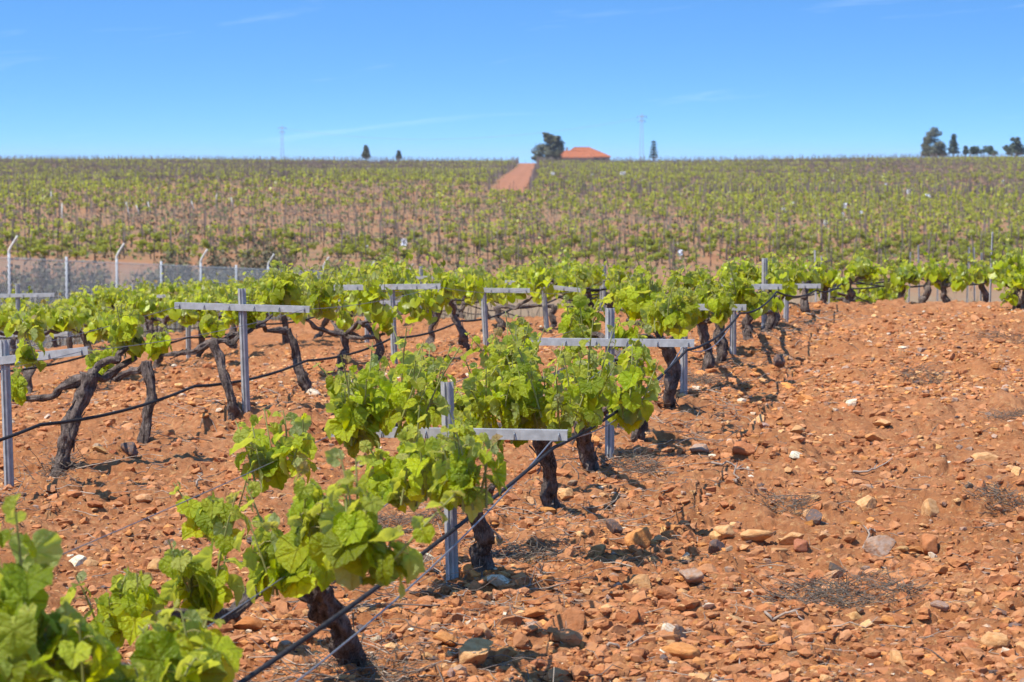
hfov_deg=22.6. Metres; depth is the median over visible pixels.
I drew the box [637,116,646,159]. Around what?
lattice pylon
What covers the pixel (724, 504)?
stone
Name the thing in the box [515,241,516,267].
wooden stake
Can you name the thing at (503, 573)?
stone
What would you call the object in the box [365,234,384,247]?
staked vine
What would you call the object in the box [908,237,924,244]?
staked vine
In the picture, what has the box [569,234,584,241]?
staked vine
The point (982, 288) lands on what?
grapevine
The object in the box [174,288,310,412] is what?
trellis post
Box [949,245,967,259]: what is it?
staked vine
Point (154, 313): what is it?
trellis wire
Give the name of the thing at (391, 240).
staked vine
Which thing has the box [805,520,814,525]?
stone
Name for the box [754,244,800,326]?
grapevine
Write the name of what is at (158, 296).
trellis post
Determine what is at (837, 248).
staked vine
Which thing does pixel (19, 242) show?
staked vine
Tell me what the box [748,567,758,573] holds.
stone
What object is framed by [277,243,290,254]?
staked vine
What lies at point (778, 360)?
stone
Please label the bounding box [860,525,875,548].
dead stick
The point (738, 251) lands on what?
staked vine
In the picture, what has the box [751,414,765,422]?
stone
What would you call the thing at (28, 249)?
staked vine
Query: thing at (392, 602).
slack wire
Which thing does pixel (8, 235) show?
staked vine
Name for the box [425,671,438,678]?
stone
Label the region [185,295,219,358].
trellis post
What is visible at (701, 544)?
stone
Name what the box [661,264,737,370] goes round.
grapevine
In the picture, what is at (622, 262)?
staked vine
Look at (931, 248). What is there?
staked vine
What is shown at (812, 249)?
staked vine
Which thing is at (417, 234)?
staked vine
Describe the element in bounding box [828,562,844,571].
stone
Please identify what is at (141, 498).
stone
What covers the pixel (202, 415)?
stone
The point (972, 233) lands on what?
staked vine
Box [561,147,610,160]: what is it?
farmhouse
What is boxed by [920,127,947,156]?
broadleaf tree
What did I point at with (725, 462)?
dead stick
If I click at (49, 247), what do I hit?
staked vine
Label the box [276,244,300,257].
staked vine
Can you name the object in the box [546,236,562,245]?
staked vine
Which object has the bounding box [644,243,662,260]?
staked vine
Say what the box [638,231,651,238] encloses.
staked vine
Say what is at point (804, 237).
staked vine
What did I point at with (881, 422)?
stone
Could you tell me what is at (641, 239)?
staked vine
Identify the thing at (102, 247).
staked vine
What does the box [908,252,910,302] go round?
trellis post
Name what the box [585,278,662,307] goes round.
grapevine
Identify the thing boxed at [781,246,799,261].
staked vine
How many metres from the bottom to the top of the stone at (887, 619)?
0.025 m
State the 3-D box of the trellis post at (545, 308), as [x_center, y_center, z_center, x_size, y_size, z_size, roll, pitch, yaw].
[0.290,-0.280,23.921,0.720,0.575,0.060,1,4,9]
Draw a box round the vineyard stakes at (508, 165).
[0,152,1023,240]
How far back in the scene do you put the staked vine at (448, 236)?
177.23 m
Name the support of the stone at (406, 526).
on the ground at (916, 496)
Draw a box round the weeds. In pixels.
[0,158,1023,277]
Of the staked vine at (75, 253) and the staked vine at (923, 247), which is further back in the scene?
the staked vine at (923, 247)
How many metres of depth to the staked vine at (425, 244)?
165.88 m
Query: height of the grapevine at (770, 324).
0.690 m
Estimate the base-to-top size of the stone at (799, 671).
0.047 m
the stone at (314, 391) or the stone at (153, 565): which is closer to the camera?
the stone at (153, 565)
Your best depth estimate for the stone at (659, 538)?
10.75 m
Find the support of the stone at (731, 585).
on the ground at (916, 496)
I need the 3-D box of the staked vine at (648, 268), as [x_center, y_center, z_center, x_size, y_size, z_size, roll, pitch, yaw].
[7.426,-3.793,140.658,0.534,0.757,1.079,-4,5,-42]
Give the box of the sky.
[0,0,1023,163]
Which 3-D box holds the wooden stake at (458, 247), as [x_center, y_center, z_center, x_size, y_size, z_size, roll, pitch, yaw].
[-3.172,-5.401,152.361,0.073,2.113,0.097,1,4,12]
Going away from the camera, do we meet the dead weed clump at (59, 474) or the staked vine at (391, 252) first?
the dead weed clump at (59, 474)
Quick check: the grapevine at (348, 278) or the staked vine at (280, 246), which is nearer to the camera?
the grapevine at (348, 278)
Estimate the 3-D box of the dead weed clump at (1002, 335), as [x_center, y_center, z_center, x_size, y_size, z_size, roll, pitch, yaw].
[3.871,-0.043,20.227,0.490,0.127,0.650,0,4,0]
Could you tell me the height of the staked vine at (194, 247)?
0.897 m
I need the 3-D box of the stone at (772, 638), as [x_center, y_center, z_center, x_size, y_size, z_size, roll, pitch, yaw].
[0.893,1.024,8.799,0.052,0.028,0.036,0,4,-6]
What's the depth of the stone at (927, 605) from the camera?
9.32 m
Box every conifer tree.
[361,145,370,160]
[394,150,401,159]
[649,141,657,161]
[947,134,959,156]
[963,146,968,156]
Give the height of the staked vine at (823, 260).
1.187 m
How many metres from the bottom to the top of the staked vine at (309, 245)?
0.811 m
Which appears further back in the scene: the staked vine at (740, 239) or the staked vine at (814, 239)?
the staked vine at (740, 239)
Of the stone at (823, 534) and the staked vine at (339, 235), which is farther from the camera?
the staked vine at (339, 235)
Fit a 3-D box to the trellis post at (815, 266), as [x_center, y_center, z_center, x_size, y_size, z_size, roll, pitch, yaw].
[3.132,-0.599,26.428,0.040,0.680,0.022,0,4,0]
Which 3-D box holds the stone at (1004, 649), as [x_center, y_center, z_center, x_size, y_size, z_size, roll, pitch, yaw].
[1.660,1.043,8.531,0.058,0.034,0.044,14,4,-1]
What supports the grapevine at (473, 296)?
on the ground at (916, 496)
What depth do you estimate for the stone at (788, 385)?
16.83 m
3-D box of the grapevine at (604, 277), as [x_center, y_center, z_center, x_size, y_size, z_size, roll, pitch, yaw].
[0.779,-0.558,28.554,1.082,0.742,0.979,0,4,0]
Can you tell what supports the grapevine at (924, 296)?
on the ground at (916, 496)
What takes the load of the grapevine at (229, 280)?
on the ground at (916, 496)
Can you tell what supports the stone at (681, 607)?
on the ground at (916, 496)
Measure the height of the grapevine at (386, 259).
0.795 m
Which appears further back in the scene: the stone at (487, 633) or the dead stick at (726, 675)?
the stone at (487, 633)
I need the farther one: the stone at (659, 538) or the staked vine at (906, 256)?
the staked vine at (906, 256)
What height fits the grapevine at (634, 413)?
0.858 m
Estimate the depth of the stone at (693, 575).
9.71 m
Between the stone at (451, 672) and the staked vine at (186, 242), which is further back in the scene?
the staked vine at (186, 242)
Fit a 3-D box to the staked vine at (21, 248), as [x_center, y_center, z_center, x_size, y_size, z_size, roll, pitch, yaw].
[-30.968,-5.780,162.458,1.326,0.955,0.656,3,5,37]
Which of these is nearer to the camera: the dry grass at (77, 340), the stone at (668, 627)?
the stone at (668, 627)
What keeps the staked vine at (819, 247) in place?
on the ground at (916, 496)
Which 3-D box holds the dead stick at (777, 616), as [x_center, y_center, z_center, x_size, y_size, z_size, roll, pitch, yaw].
[0.965,0.962,8.990,0.171,0.052,0.037,2,4,22]
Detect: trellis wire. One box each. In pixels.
[0,273,626,370]
[10,284,499,350]
[10,295,525,346]
[62,312,615,554]
[208,311,702,626]
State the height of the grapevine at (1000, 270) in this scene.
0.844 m
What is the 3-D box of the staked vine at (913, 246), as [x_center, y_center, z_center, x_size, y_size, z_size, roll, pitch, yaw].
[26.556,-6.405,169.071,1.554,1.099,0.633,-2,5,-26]
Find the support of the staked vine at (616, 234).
on the ground at (916, 496)
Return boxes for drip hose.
[0,297,624,441]
[0,313,448,338]
[10,303,533,371]
[237,283,868,681]
[402,271,924,294]
[403,278,972,298]
[420,267,983,293]
[454,281,989,300]
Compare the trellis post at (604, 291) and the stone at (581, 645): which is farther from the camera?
the trellis post at (604, 291)
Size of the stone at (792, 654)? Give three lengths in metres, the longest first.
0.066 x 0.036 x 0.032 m
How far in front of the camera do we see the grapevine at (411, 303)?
19.24 m
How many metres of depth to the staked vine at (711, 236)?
172.83 m
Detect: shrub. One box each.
[0,262,50,305]
[13,253,71,304]
[48,255,81,298]
[68,251,119,297]
[121,265,173,330]
[147,240,204,284]
[188,264,231,288]
[196,244,245,284]
[234,231,307,280]
[308,253,349,279]
[364,257,396,265]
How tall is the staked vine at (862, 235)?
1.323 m
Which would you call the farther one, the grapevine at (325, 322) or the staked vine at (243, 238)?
the staked vine at (243, 238)
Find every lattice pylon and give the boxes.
[279,127,284,160]
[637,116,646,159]
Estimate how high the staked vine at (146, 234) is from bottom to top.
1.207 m
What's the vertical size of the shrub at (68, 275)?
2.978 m
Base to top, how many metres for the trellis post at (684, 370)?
0.780 m
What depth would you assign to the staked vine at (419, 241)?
171.59 m
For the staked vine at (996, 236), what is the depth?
171.69 m
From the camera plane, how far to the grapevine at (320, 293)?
16.50 m
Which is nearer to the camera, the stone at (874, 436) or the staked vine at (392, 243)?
the stone at (874, 436)
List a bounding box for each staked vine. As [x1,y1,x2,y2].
[0,231,15,243]
[0,240,16,249]
[12,246,30,255]
[13,236,35,250]
[15,243,32,251]
[16,243,42,258]
[18,236,31,241]
[27,241,38,248]
[30,230,54,239]
[34,237,48,245]
[34,246,51,258]
[41,244,54,255]
[52,245,66,258]
[59,238,86,255]
[63,234,74,241]
[70,249,86,260]
[79,234,101,243]
[84,236,109,246]
[89,247,104,258]
[93,241,105,248]
[95,244,109,258]
[109,234,118,244]
[109,245,130,258]
[112,241,126,247]
[121,234,137,247]
[133,239,145,252]
[133,245,148,252]
[137,228,155,240]
[146,244,159,258]
[149,232,165,243]
[155,241,175,252]
[156,231,168,241]
[164,247,178,255]
[168,245,184,258]
[176,235,192,241]
[179,239,192,246]
[185,244,198,256]
[189,251,204,261]
[201,238,228,253]
[205,232,216,243]
[219,236,238,250]
[236,248,253,260]
[237,232,251,245]
[254,246,274,260]
[258,236,270,244]
[272,228,289,238]
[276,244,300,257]
[277,236,289,243]
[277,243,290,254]
[285,230,299,244]
[301,242,319,250]
[321,244,339,256]
[328,247,339,259]
[334,231,350,240]
[334,248,348,261]
[337,237,354,247]
[337,242,357,257]
[348,244,375,260]
[354,235,366,241]
[354,240,368,254]
[357,247,372,259]
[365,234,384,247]
[374,246,390,253]
[375,252,393,260]
[380,248,399,256]
[384,237,399,250]
[387,241,406,252]
[396,246,413,262]
[397,233,415,242]
[409,230,421,242]
[411,238,426,245]
[411,244,429,257]
[415,240,432,248]
[415,247,442,263]
[441,245,464,257]
[444,232,456,242]
[452,247,473,256]
[454,242,468,248]
[470,236,486,250]
[471,239,486,255]
[479,234,495,246]
[491,245,506,256]
[492,229,504,240]
[492,249,513,261]
[496,238,512,248]
[501,249,520,262]
[504,243,520,250]
[506,248,522,260]
[514,238,536,248]
[517,249,534,263]
[528,245,541,260]
[536,244,552,255]
[541,257,554,264]
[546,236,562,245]
[549,239,568,255]
[552,247,571,254]
[556,238,572,247]
[560,231,574,238]
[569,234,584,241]
[570,233,591,247]
[571,252,582,260]
[578,248,593,258]
[579,251,592,258]
[581,242,601,251]
[591,231,614,240]
[591,240,606,249]
[593,250,610,256]
[594,252,613,264]
[596,229,618,242]
[609,244,620,251]
[615,254,634,262]
[616,260,635,268]
[617,240,637,253]
[626,239,649,253]
[634,252,647,262]
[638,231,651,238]
[638,236,648,251]
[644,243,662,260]
[645,237,657,252]
[646,265,655,273]
[649,253,662,266]
[651,252,668,263]
[660,237,670,247]
[660,248,673,254]
[662,230,684,241]
[667,242,684,252]
[673,253,697,265]
[677,245,689,252]
[678,235,694,244]
[689,239,718,256]
[696,232,704,242]
[701,234,717,247]
[708,244,731,258]
[716,229,726,243]
[723,231,744,245]
[724,235,734,247]
[725,238,745,246]
[727,229,745,238]
[731,246,752,257]
[739,240,757,250]
[745,247,767,261]
[746,240,766,247]
[767,233,786,240]
[767,238,783,249]
[771,250,794,260]
[774,231,787,241]
[778,238,798,248]
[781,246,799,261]
[789,236,803,244]
[792,231,812,243]
[798,242,812,256]
[805,248,818,261]
[809,236,832,247]
[810,260,828,270]
[812,254,833,271]
[816,245,834,254]
[820,232,836,240]
[823,244,840,251]
[824,250,840,262]
[827,256,848,268]
[832,260,847,276]
[836,248,850,257]
[838,238,849,248]
[843,229,857,243]
[844,246,858,252]
[851,238,873,249]
[851,249,869,258]
[853,252,876,261]
[854,229,877,245]
[858,255,876,262]
[865,244,887,255]
[870,242,885,255]
[875,253,895,263]
[882,239,895,248]
[882,255,906,266]
[886,234,901,246]
[888,247,899,254]
[893,240,914,251]
[895,252,914,259]
[903,235,915,243]
[904,231,919,238]
[904,249,922,259]
[905,236,924,250]
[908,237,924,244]
[914,234,933,241]
[915,245,926,256]
[924,242,938,253]
[925,238,946,248]
[926,254,943,260]
[931,233,943,240]
[931,251,940,261]
[940,244,952,254]
[944,235,955,243]
[948,248,966,259]
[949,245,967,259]
[955,252,972,263]
[959,240,971,247]
[963,230,978,241]
[969,240,990,249]
[973,232,989,240]
[975,249,985,257]
[982,242,1001,250]
[984,248,998,261]
[986,233,1001,241]
[1001,236,1015,248]
[1012,232,1023,240]
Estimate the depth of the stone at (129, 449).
13.35 m
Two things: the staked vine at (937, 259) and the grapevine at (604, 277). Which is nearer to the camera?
the grapevine at (604, 277)
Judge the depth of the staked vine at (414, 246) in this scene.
160.64 m
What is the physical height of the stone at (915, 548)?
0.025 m
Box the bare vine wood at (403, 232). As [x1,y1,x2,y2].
[0,153,1023,274]
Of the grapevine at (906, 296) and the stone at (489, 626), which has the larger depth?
the grapevine at (906, 296)
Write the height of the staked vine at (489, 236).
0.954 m
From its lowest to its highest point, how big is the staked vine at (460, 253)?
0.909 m
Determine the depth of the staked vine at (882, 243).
161.44 m
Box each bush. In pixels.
[540,156,553,160]
[965,146,997,155]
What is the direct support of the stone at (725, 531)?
on the ground at (916, 496)
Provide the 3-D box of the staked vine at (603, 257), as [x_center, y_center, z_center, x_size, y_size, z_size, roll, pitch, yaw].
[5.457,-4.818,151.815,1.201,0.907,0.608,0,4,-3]
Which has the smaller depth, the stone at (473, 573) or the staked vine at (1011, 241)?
the stone at (473, 573)
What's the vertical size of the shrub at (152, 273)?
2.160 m
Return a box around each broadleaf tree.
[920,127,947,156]
[1002,137,1023,156]
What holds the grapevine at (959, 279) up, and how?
on the ground at (916, 496)
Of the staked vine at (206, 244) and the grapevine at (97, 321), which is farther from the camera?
the staked vine at (206, 244)
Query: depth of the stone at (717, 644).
8.56 m
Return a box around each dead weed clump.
[23,450,93,478]
[57,379,118,391]
[274,642,435,681]
[378,505,463,533]
[464,533,579,567]
[596,445,676,475]
[658,366,740,385]
[741,485,829,517]
[748,571,886,610]
[790,562,931,611]
[890,361,951,385]
[962,479,1023,515]
[965,328,1023,342]
[969,405,1023,420]
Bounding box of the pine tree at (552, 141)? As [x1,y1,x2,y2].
[530,132,564,160]
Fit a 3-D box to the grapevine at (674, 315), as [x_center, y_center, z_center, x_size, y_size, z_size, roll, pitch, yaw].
[0.829,-0.007,15.129,0.526,1.100,2.246,0,4,0]
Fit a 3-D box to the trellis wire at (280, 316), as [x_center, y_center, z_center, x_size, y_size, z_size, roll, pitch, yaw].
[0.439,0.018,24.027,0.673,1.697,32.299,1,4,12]
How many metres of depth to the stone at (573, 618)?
8.63 m
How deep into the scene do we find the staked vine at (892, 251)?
161.15 m
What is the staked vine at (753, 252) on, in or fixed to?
on the ground at (916, 496)
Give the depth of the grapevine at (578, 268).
27.05 m
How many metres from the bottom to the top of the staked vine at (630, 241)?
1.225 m
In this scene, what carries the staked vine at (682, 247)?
on the ground at (916, 496)
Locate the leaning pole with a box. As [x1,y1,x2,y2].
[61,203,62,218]
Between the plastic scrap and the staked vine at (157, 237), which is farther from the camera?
the plastic scrap
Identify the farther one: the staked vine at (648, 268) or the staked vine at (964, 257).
the staked vine at (964, 257)
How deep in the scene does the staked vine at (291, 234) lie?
174.90 m
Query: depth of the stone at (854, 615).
9.20 m
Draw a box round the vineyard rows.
[0,156,1023,255]
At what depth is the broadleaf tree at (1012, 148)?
646.91 m
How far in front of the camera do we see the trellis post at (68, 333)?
20.67 m
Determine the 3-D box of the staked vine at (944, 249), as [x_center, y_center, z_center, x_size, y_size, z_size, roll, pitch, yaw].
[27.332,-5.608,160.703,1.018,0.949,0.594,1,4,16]
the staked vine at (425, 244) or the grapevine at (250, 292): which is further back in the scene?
the staked vine at (425, 244)
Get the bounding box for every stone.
[69,555,86,566]
[92,446,106,452]
[99,561,110,566]
[121,442,137,457]
[125,529,133,535]
[133,494,152,502]
[147,558,160,571]
[163,538,173,545]
[174,383,182,387]
[175,492,188,502]
[190,537,199,542]
[199,413,208,417]
[233,616,264,630]
[281,613,291,618]
[306,389,319,394]
[334,591,344,598]
[356,451,366,456]
[370,636,380,640]
[385,633,396,640]
[402,525,413,530]
[423,553,435,560]
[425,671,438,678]
[433,631,457,645]
[446,664,466,677]
[447,667,455,677]
[458,638,493,664]
[461,564,487,577]
[474,623,492,629]
[478,623,492,638]
[487,574,509,587]
[494,646,515,657]
[495,537,502,544]
[499,571,510,577]
[506,494,519,500]
[518,597,531,604]
[522,607,546,618]
[524,496,535,503]
[529,658,547,667]
[540,506,555,513]
[543,606,584,633]
[557,488,573,499]
[567,480,577,485]
[573,435,599,446]
[576,641,583,648]
[580,589,592,594]
[590,544,605,555]
[600,608,608,614]
[606,519,622,533]
[624,527,651,548]
[629,574,650,588]
[630,606,648,611]
[650,539,658,544]
[652,535,668,542]
[653,585,676,599]
[660,526,667,532]
[661,623,674,631]
[662,642,700,659]
[668,658,680,661]
[674,576,684,580]
[674,625,687,638]
[675,604,685,610]
[679,568,703,583]
[689,443,708,452]
[694,370,705,375]
[697,542,706,546]
[698,561,711,565]
[708,539,724,553]
[709,531,721,540]
[713,525,734,538]
[714,641,726,647]
[716,578,723,585]
[719,501,728,506]
[719,581,734,589]
[725,546,732,551]
[729,615,742,622]
[732,441,754,454]
[740,529,772,540]
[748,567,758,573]
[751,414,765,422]
[765,634,777,642]
[773,354,784,367]
[774,480,780,485]
[779,532,804,544]
[781,382,794,388]
[786,651,799,657]
[789,451,801,458]
[790,425,804,433]
[793,538,807,551]
[795,667,805,675]
[797,394,814,400]
[802,509,809,516]
[805,509,822,524]
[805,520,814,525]
[810,494,820,499]
[812,672,819,677]
[819,531,830,539]
[819,674,835,681]
[824,477,836,485]
[824,570,843,578]
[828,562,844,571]
[846,398,856,405]
[846,611,862,620]
[849,520,860,524]
[855,495,876,511]
[855,606,863,613]
[863,535,895,556]
[865,433,883,441]
[872,419,890,426]
[880,616,893,622]
[889,650,902,663]
[895,546,908,551]
[898,660,906,665]
[909,546,921,551]
[920,601,931,608]
[921,498,938,516]
[921,533,937,554]
[928,552,937,557]
[930,600,948,610]
[932,565,948,574]
[936,444,942,449]
[951,642,968,649]
[964,483,972,488]
[970,452,998,461]
[980,631,1009,648]
[993,632,1007,638]
[1001,647,1018,655]
[1011,466,1021,475]
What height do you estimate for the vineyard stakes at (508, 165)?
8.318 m
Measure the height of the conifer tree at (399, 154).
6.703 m
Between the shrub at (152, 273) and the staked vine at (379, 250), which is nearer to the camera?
the shrub at (152, 273)
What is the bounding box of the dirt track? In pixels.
[496,163,535,192]
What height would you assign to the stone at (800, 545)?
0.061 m
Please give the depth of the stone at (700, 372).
17.72 m
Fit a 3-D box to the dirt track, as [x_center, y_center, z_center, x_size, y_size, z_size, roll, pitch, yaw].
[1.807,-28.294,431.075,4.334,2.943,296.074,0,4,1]
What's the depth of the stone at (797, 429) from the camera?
14.27 m
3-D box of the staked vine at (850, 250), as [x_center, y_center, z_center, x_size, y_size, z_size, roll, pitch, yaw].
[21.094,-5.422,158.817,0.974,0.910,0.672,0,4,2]
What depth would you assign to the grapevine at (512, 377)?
10.07 m
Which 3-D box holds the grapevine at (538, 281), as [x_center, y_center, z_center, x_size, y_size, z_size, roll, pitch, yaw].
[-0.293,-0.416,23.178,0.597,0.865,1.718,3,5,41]
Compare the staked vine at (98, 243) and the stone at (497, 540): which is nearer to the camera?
the stone at (497, 540)
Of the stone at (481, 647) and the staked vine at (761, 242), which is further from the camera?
the staked vine at (761, 242)
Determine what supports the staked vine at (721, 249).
on the ground at (916, 496)
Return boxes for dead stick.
[196,472,202,486]
[606,634,644,648]
[711,461,753,470]
[715,658,759,678]
[732,462,739,483]
[764,608,803,621]
[797,310,839,319]
[853,458,892,472]
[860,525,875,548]
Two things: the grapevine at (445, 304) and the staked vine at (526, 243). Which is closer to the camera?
the grapevine at (445, 304)
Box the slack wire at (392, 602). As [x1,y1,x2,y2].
[295,310,738,681]
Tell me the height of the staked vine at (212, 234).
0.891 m
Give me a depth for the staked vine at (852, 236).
177.83 m
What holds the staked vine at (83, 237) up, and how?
on the ground at (916, 496)
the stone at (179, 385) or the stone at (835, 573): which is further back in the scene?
the stone at (179, 385)
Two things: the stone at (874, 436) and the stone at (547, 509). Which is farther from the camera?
the stone at (874, 436)
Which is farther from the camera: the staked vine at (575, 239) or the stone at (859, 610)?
the staked vine at (575, 239)
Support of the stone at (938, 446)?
on the ground at (916, 496)
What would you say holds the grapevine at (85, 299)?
on the ground at (916, 496)
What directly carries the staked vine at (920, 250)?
on the ground at (916, 496)
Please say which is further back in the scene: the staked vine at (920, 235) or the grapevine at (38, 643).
the staked vine at (920, 235)
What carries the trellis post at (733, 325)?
on the ground at (916, 496)
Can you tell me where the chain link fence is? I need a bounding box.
[0,235,413,351]
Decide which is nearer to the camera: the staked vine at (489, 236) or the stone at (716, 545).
the stone at (716, 545)
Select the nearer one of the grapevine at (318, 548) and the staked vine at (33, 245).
the grapevine at (318, 548)
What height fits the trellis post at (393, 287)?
0.691 m
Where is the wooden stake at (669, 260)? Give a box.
[669,245,670,275]
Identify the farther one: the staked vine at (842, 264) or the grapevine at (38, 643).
the staked vine at (842, 264)
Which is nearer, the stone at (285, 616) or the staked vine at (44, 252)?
the stone at (285, 616)
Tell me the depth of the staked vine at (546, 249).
154.62 m
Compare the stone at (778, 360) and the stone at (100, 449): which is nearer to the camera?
the stone at (100, 449)
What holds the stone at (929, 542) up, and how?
on the ground at (916, 496)
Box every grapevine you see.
[0,297,60,365]
[0,302,14,331]
[0,303,80,393]
[0,493,243,681]
[1,284,106,348]
[10,292,140,353]
[11,301,145,477]
[41,311,95,347]
[60,408,465,666]
[64,279,151,342]
[85,344,159,443]
[100,273,188,338]
[115,280,220,368]
[143,283,246,356]
[145,259,311,420]
[145,319,172,333]
[166,276,236,318]
[167,274,219,330]
[179,270,297,348]
[199,245,354,391]
[209,275,233,290]
[234,271,338,343]
[285,258,402,374]
[303,274,400,325]
[304,264,364,338]
[313,323,506,577]
[332,255,423,292]
[336,259,447,360]
[360,254,408,279]
[376,247,515,350]
[398,264,474,315]
[417,270,497,318]
[420,246,558,331]
[422,283,454,343]
[427,271,486,308]
[449,311,622,508]
[456,294,514,319]
[458,234,597,328]
[503,255,601,307]
[513,273,656,441]
[545,260,631,307]
[557,290,624,312]
[564,343,663,472]
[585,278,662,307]
[602,247,704,408]
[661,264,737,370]
[685,259,758,363]
[716,256,771,340]
[736,255,784,332]
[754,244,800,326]
[758,243,832,314]
[808,264,881,300]
[814,260,843,303]
[818,276,891,302]
[819,287,897,302]
[831,246,884,302]
[835,277,907,299]
[873,250,920,299]
[915,259,948,302]
[922,250,984,302]
[960,254,995,302]
[982,231,1023,308]
[1007,269,1023,308]
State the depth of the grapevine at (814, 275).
23.32 m
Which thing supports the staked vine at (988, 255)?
on the ground at (916, 496)
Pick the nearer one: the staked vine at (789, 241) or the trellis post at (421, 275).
the trellis post at (421, 275)
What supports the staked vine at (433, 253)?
on the ground at (916, 496)
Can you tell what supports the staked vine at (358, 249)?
on the ground at (916, 496)
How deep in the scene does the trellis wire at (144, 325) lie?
21.43 m
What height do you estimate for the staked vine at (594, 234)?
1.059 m
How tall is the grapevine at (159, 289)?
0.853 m
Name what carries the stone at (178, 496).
on the ground at (916, 496)
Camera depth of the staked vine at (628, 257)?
151.67 m
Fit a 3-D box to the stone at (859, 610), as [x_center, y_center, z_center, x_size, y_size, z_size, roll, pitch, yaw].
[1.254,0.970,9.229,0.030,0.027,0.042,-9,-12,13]
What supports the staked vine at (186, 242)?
on the ground at (916, 496)
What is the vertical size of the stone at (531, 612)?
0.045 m
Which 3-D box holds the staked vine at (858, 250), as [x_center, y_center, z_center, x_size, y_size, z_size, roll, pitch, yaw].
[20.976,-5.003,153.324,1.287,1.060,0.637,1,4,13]
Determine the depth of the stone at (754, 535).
10.88 m
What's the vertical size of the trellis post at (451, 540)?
0.880 m
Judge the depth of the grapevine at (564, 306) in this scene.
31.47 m
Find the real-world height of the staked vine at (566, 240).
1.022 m
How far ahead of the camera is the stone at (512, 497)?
11.87 m
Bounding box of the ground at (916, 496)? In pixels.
[0,160,1023,681]
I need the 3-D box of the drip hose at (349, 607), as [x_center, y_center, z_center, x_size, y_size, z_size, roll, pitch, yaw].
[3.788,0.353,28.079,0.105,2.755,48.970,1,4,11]
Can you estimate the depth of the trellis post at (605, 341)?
13.08 m
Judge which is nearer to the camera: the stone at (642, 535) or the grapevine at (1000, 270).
the stone at (642, 535)
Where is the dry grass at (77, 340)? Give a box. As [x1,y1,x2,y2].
[0,264,995,349]
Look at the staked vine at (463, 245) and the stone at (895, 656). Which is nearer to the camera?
the stone at (895, 656)
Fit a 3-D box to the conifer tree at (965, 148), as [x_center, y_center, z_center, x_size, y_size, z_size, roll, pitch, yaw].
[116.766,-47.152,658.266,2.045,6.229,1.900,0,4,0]
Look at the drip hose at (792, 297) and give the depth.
30.02 m
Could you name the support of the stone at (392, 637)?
on the ground at (916, 496)
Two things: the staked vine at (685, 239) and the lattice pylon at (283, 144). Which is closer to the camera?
the staked vine at (685, 239)
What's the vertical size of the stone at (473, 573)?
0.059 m
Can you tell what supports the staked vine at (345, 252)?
on the ground at (916, 496)
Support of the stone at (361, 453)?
on the ground at (916, 496)
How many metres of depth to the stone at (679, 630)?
8.67 m
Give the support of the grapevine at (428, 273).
on the ground at (916, 496)
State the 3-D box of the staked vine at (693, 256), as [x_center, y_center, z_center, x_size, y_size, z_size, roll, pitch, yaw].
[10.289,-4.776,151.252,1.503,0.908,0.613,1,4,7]
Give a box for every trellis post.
[0,283,54,363]
[0,319,72,370]
[0,340,88,485]
[132,284,165,297]
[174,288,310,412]
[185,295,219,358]
[331,382,567,584]
[334,284,440,363]
[338,300,399,342]
[416,266,444,308]
[438,288,529,345]
[505,280,580,327]
[531,308,694,457]
[602,265,632,311]
[621,304,746,394]
[721,273,781,354]
[761,258,767,327]
[774,283,820,322]
[814,250,816,301]
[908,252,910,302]
[917,245,919,297]
[966,247,969,302]
[973,247,975,300]
[980,253,982,300]
[989,232,993,301]
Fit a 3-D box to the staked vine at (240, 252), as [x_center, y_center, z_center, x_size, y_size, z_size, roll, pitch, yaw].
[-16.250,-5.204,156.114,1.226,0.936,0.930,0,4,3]
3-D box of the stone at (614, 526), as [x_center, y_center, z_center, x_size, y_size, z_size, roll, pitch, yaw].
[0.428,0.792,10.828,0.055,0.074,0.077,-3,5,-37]
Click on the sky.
(188, 78)
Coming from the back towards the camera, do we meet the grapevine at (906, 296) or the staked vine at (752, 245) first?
the staked vine at (752, 245)
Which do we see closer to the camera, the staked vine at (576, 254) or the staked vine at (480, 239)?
the staked vine at (576, 254)
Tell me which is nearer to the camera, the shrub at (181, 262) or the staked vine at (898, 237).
the shrub at (181, 262)
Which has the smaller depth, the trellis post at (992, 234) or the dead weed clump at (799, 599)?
the dead weed clump at (799, 599)
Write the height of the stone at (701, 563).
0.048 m
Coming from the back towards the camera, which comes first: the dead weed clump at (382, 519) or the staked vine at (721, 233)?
the staked vine at (721, 233)
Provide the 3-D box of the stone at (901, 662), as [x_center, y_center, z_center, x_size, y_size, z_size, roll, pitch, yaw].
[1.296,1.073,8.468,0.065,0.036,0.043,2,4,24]
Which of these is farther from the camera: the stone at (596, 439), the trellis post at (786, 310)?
the trellis post at (786, 310)
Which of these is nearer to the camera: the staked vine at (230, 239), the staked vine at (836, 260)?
the staked vine at (836, 260)
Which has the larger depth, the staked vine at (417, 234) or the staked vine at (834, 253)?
the staked vine at (417, 234)
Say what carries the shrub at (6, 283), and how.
on the ground at (916, 496)
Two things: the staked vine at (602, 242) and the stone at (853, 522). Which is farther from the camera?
the staked vine at (602, 242)
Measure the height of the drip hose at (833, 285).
0.373 m
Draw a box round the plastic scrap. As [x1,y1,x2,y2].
[401,238,406,245]
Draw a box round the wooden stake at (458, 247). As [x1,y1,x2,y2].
[458,232,458,264]
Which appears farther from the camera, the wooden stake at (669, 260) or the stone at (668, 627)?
the wooden stake at (669, 260)
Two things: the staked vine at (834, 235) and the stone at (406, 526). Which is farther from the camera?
the staked vine at (834, 235)

